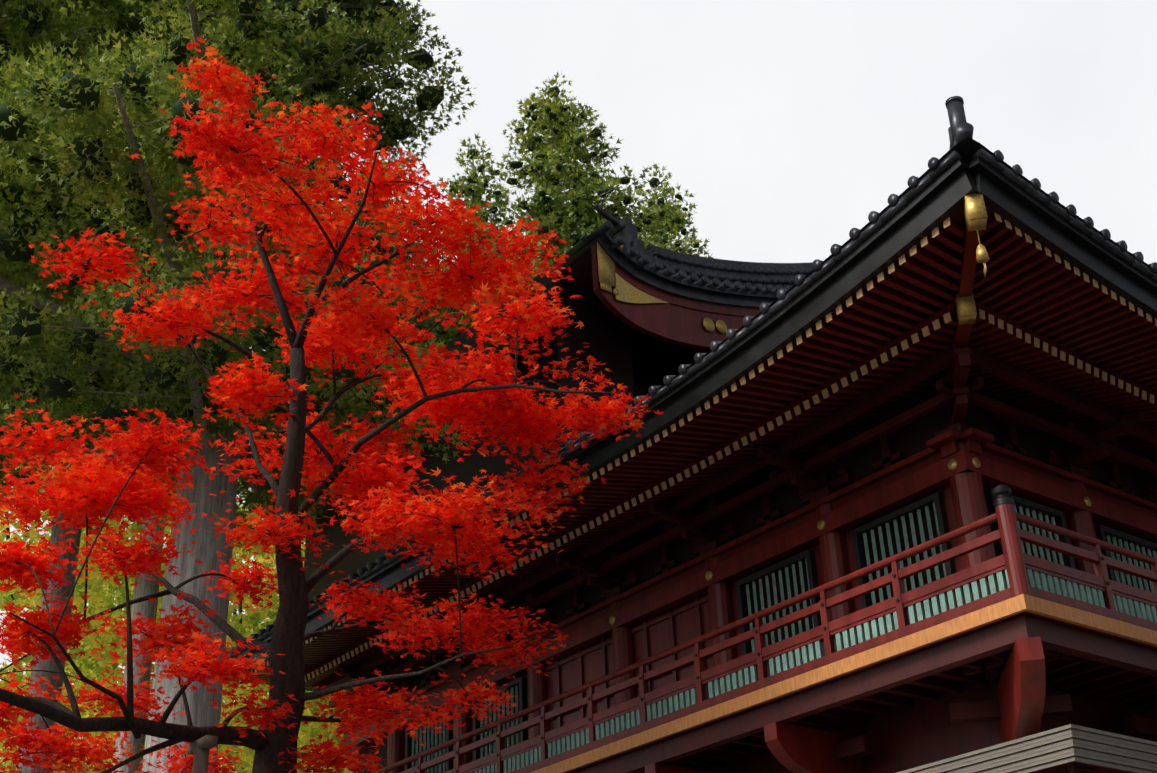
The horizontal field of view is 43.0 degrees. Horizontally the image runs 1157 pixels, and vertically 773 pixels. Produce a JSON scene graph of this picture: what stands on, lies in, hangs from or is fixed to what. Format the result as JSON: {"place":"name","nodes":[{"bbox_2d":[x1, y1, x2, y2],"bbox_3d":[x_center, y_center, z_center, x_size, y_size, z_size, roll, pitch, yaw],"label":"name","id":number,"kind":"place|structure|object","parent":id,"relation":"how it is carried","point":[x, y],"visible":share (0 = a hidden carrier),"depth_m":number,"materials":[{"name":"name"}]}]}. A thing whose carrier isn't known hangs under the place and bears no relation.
{"place":"outdoors","nodes":[
{"label":"outdoors","id":0,"kind":"place"},
{"bbox_2d":[0,458,357,772],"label":"background foliage","id":1,"kind":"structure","parent":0,"point":[98,599],"depth_m":35.54,"materials":[{"name":"green plant"}]},
{"bbox_2d":[186,735,217,772],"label":"wooden post","id":2,"kind":"object","parent":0,"point":[198,749],"visible":1,"depth_m":9.61,"materials":[{"name":"wood"}]},
{"bbox_2d":[0,35,662,772],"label":"maple","id":3,"kind":"object","parent":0,"point":[466,411],"depth_m":10.38,"materials":[{"name":"red plant"}]},
{"bbox_2d":[0,0,716,772],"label":"cedar","id":4,"kind":"object","parent":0,"point":[54,126],"depth_m":20.31,"materials":[{"name":"green plant"}]},
{"bbox_2d":[303,248,708,716],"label":"gable wall","id":5,"kind":"structure","parent":0,"point":[637,363],"depth_m":29.53,"materials":[{"name":"black wood"}]},
{"bbox_2d":[245,203,812,532],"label":"roof tiles","id":6,"kind":"object","parent":5,"relation":"on","point":[722,281],"visible":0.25,"depth_m":29.62,"materials":[{"name":"black tile"}]},
{"bbox_2d":[591,243,759,350],"bbox_3d":[8.943,-0.466,34.077,21.775,4.352,0.170,18,-34,-33],"label":"bargeboard","id":7,"kind":"object","parent":5,"relation":"attached to","point":[676,320],"visible":0.17,"depth_m":28.25,"materials":[{"name":"red paint"}]},
{"bbox_2d":[597,242,726,332],"bbox_3d":[8.847,0.402,33.812,21.775,1.754,0.640,18,-34,-33],"label":"gable ornament","id":8,"kind":"object","parent":7,"relation":"attached to","point":[623,290],"visible":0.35,"depth_m":27.71,"materials":[{"name":"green metal"}]},
{"bbox_2d":[0,0,1156,771],"label":"sky","id":9,"kind":"structure","parent":0,"point":[788,123],"materials":[{"name":"white"}]},
{"bbox_2d":[1032,757,1156,772],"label":"roof underside","id":10,"kind":"object","parent":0,"point":[1074,767],"visible":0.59,"depth_m":14.55,"materials":[{"name":"paint"}]},
{"bbox_2d":[237,214,1156,772],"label":"temple timber","id":11,"kind":"object","parent":10,"relation":"on","point":[661,630],"visible":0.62,"depth_m":19.78,"materials":[{"name":"red wood"}]},
{"bbox_2d":[228,156,1156,680],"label":"roof eave edge","id":12,"kind":"object","parent":11,"relation":"attached to","point":[924,212],"visible":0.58,"depth_m":17.95,"materials":[{"name":"wood"}]},
{"bbox_2d":[224,96,1156,692],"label":"roof tiles","id":13,"kind":"object","parent":12,"relation":"on","point":[964,146],"visible":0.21,"depth_m":17.78,"materials":[{"name":"black tile"}]},
{"bbox_2d":[235,212,1156,682],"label":"rafter end caps","id":14,"kind":"object","parent":11,"relation":"attached to","point":[853,374],"visible":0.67,"depth_m":19.45,"materials":[{"name":"gold metal"}]},
{"bbox_2d":[313,204,1156,772],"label":"roof brackets","id":15,"kind":"object","parent":11,"relation":"attached to","point":[1099,682],"visible":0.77,"depth_m":19.31,"materials":[{"name":"red wood"}]},
{"bbox_2d":[386,193,1091,724],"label":"metal ornaments","id":16,"kind":"object","parent":11,"relation":"attached to","point":[976,219],"visible":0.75,"depth_m":16.63,"materials":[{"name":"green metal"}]},
{"bbox_2d":[357,385,1156,772],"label":"board wall","id":17,"kind":"structure","parent":11,"relation":"on","point":[919,433],"depth_m":21.45,"materials":[{"name":"wood"}]},
{"bbox_2d":[405,487,1156,771],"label":"window frames","id":18,"kind":"structure","parent":11,"relation":"on","point":[1101,531],"depth_m":20.68,"materials":[{"name":"red wood"}]},
{"bbox_2d":[411,502,1156,772],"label":"green slats","id":19,"kind":"object","parent":11,"relation":"on","point":[1062,587],"visible":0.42,"depth_m":19.88,"materials":[{"name":"teal wood"}]},
{"bbox_2d":[530,594,1156,772],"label":"balcony edge beam","id":20,"kind":"structure","parent":11,"relation":"on","point":[1012,606],"depth_m":17.43,"materials":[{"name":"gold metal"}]},
{"bbox_2d":[992,485,1014,507],"bbox_3d":[4.795,1.237,16.610,0.230,0.265,0.230,18,-34,-33],"label":"post cap","id":21,"kind":"object","parent":11,"relation":"on","point":[1001,494],"visible":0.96,"depth_m":16.54,"materials":[{"name":"black metal"}]},
{"bbox_2d":[897,724,1156,772],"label":"lower roof edge","id":22,"kind":"object","parent":10,"relation":"on","point":[1069,743],"visible":1,"depth_m":14.52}
]}

